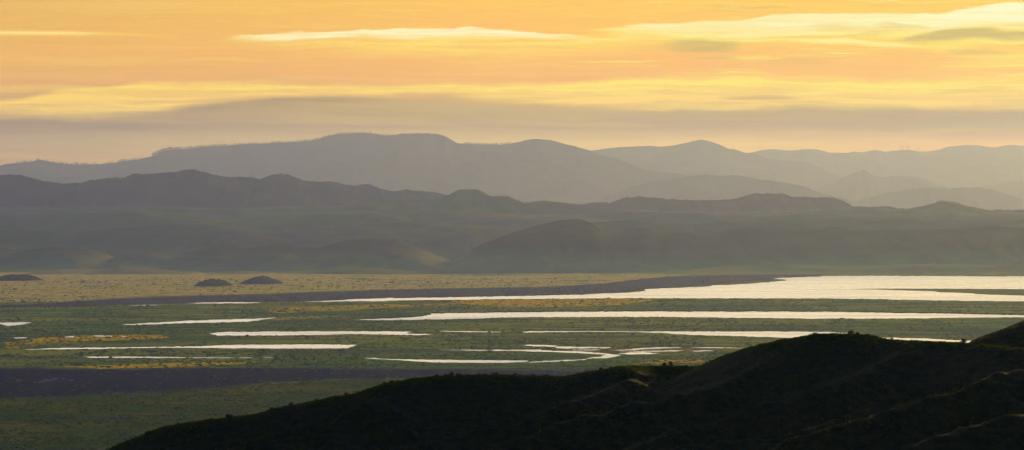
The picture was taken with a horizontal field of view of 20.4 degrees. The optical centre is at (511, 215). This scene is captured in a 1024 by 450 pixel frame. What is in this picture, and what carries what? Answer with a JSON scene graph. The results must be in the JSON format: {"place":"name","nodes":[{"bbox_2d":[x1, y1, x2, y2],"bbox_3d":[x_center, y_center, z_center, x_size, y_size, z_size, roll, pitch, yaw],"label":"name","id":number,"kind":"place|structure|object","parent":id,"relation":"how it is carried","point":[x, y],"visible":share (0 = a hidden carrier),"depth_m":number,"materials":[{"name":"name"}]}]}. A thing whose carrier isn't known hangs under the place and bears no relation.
{"place":"outdoors","nodes":[
{"label":"outdoors","id":0,"kind":"place"},
{"bbox_2d":[0,322,30,325],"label":"lake","id":1,"kind":"structure","parent":0,"point":[11,323],"depth_m":6552.93,"materials":[{"name":"beige liquid"}]},
{"bbox_2d":[89,357,233,357],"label":"pool","id":2,"kind":"structure","parent":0,"point":[158,357],"depth_m":4987.96,"materials":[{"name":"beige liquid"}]},
{"bbox_2d":[25,344,354,349],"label":"lake","id":3,"kind":"structure","parent":0,"point":[313,346],"depth_m":5405.62,"materials":[{"name":"beige liquid"}]},
{"bbox_2d":[123,318,271,324],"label":"lake","id":4,"kind":"structure","parent":0,"point":[224,320],"depth_m":6676.15,"materials":[{"name":"beige liquid"}]},
{"bbox_2d":[210,331,428,335],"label":"lake","id":5,"kind":"structure","parent":0,"point":[273,333],"depth_m":5999.32,"materials":[{"name":"beige liquid"}]},
{"bbox_2d":[0,133,687,203],"bbox_3d":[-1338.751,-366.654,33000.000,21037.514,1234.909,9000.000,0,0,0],"label":"mountain ridge","id":6,"kind":"structure","parent":0,"point":[531,170],"depth_m":33182.10,"materials":[{"name":"grey stone"}]},
{"bbox_2d":[368,358,525,362],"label":"lake","id":7,"kind":"structure","parent":0,"point":[476,361],"depth_m":4851.64,"materials":[{"name":"beige liquid"}]},
{"bbox_2d":[444,331,485,331],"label":"pool","id":8,"kind":"structure","parent":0,"point":[463,331],"depth_m":6102.43,"materials":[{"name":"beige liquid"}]},
{"bbox_2d":[0,272,1023,449],"bbox_3d":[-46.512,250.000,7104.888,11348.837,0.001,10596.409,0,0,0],"label":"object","id":9,"kind":"structure","parent":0,"point":[59,381],"depth_m":6217.85,"materials":[{"name":"green plant"}]},
{"bbox_2d":[0,274,42,280],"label":"mound","id":10,"kind":"object","parent":9,"relation":"on","point":[17,277],"visible":1,"depth_m":10881.27,"materials":[{"name":"grey stone"}]},
{"bbox_2d":[194,279,231,286],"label":"mound","id":11,"kind":"object","parent":9,"relation":"on","point":[212,282],"visible":1,"depth_m":10023.28,"materials":[{"name":"grey stone"}]},
{"bbox_2d":[196,302,260,303],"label":"pool","id":12,"kind":"structure","parent":9,"relation":"in","point":[234,302],"depth_m":8128.05,"materials":[{"name":"beige liquid"}]},
{"bbox_2d":[239,276,282,283],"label":"mound","id":13,"kind":"object","parent":9,"relation":"on","point":[262,280],"visible":1,"depth_m":10336.40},
{"bbox_2d":[0,278,1023,449],"bbox_3d":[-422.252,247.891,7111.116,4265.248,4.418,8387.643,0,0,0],"label":"scrub","id":14,"kind":"object","parent":9,"relation":"on","point":[86,408],"visible":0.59,"depth_m":5484.35,"materials":[{"name":"green plant"}]},
{"bbox_2d":[523,345,554,346],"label":"pool","id":15,"kind":"structure","parent":9,"relation":"in","point":[541,345],"depth_m":5447.09,"materials":[{"name":"beige liquid"}]},
{"bbox_2d":[556,346,609,348],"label":"pool","id":16,"kind":"structure","parent":9,"relation":"in","point":[569,347],"depth_m":5364.79,"materials":[{"name":"beige liquid"}]},
{"bbox_2d":[618,352,659,353],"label":"pool","id":17,"kind":"structure","parent":9,"relation":"in","point":[637,353],"depth_m":5132.15,"materials":[{"name":"beige liquid"}]},
{"bbox_2d":[634,350,682,351],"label":"pool","id":18,"kind":"structure","parent":9,"relation":"in","point":[657,351],"depth_m":5207.42,"materials":[{"name":"beige liquid"}]},
{"bbox_2d":[0,189,1023,274],"bbox_3d":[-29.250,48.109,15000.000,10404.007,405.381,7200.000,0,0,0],"label":"hills","id":19,"kind":"structure","parent":0,"point":[470,231],"depth_m":13136.20,"materials":[{"name":"grey stone"}]},
{"bbox_2d":[0,169,1023,211],"bbox_3d":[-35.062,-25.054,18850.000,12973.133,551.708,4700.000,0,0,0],"label":"mountain ridge","id":20,"kind":"structure","parent":0,"point":[191,188],"depth_m":18501.06,"materials":[{"name":"grey stone"}]},
{"bbox_2d":[0,0,1023,165],"label":"sky","id":21,"kind":"structure","parent":0,"point":[82,81],"materials":[{"name":"orange"}]},
{"bbox_2d":[466,349,619,358],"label":"lake","id":22,"kind":"structure","parent":0,"point":[603,356],"depth_m":5207.42,"materials":[{"name":"beige liquid"}]},
{"bbox_2d":[530,359,584,362],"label":"lake","id":23,"kind":"structure","parent":0,"point":[556,360],"depth_m":4851.64,"materials":[{"name":"beige liquid"}]},
{"bbox_2d":[105,320,1023,449],"bbox_3d":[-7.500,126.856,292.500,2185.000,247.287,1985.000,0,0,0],"label":"foreground hill","id":24,"kind":"structure","parent":0,"point":[928,370],"depth_m":441.53,"materials":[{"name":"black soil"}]},
{"bbox_2d":[619,347,679,350],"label":"lake","id":25,"kind":"structure","parent":0,"point":[649,348],"depth_m":5324.56,"materials":[{"name":"beige liquid"}]},
{"bbox_2d":[301,276,1023,301],"bbox_3d":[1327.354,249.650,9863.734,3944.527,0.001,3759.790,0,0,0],"label":"lake","id":26,"kind":"structure","parent":0,"point":[855,287],"depth_m":9422.22,"materials":[{"name":"beige liquid"}]},
{"bbox_2d":[883,289,1023,295],"bbox_3d":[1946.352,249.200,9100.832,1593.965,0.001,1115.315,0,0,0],"label":"sandbar","id":27,"kind":"structure","parent":26,"relation":"in","point":[1001,291],"depth_m":9405.23,"materials":[{"name":"sand"}]},
{"bbox_2d":[526,331,846,337],"bbox_3d":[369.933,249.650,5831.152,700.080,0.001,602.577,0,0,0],"label":"lake","id":28,"kind":"structure","parent":0,"point":[791,334],"depth_m":5999.32,"materials":[{"name":"beige liquid"}]},
{"bbox_2d":[362,311,1023,319],"bbox_3d":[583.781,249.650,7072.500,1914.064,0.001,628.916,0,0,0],"label":"lake","id":29,"kind":"structure","parent":0,"point":[813,315],"depth_m":7075.26,"materials":[{"name":"beige liquid"}]},
{"bbox_2d":[691,347,730,347],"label":"pool","id":30,"kind":"structure","parent":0,"point":[709,347],"depth_m":5364.79,"materials":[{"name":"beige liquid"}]},
{"bbox_2d":[592,140,842,190],"bbox_3d":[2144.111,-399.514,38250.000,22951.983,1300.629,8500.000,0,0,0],"label":"mountain ridge","id":31,"kind":"structure","parent":0,"point":[698,157],"depth_m":38945.96,"materials":[{"name":"grey stone"}]},
{"bbox_2d":[595,174,877,206],"bbox_3d":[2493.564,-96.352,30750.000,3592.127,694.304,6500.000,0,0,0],"label":"mountain ridge","id":32,"kind":"structure","parent":0,"point":[708,187],"depth_m":30711.18,"materials":[{"name":"grey stone"}]},
{"bbox_2d":[816,170,947,201],"bbox_3d":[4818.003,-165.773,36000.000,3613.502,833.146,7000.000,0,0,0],"label":"mountain ridge","id":33,"kind":"structure","parent":0,"point":[857,186],"depth_m":36156.12,"materials":[{"name":"grey stone"}]},
{"bbox_2d":[751,145,1023,187],"bbox_3d":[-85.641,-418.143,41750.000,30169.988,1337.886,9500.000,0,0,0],"label":"mountain ridge","id":34,"kind":"structure","parent":0,"point":[968,166],"depth_m":42739.08,"materials":[{"name":"grey stone"}]},
{"bbox_2d":[887,337,969,342],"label":"lake","id":35,"kind":"structure","parent":0,"point":[923,339],"depth_m":5709.88,"materials":[{"name":"beige liquid"}]},
{"bbox_2d":[857,187,1023,209],"bbox_3d":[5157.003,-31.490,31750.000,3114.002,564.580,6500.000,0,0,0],"label":"mountain ridge","id":36,"kind":"structure","parent":0,"point":[982,198],"depth_m":31571.19,"materials":[{"name":"grey stone"}]},
{"bbox_2d":[978,181,1023,198],"bbox_3d":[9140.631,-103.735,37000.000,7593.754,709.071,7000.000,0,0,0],"label":"mountain ridge","id":37,"kind":"structure","parent":0,"point":[1015,188],"depth_m":37205.68,"materials":[{"name":"grey stone"}]}
]}

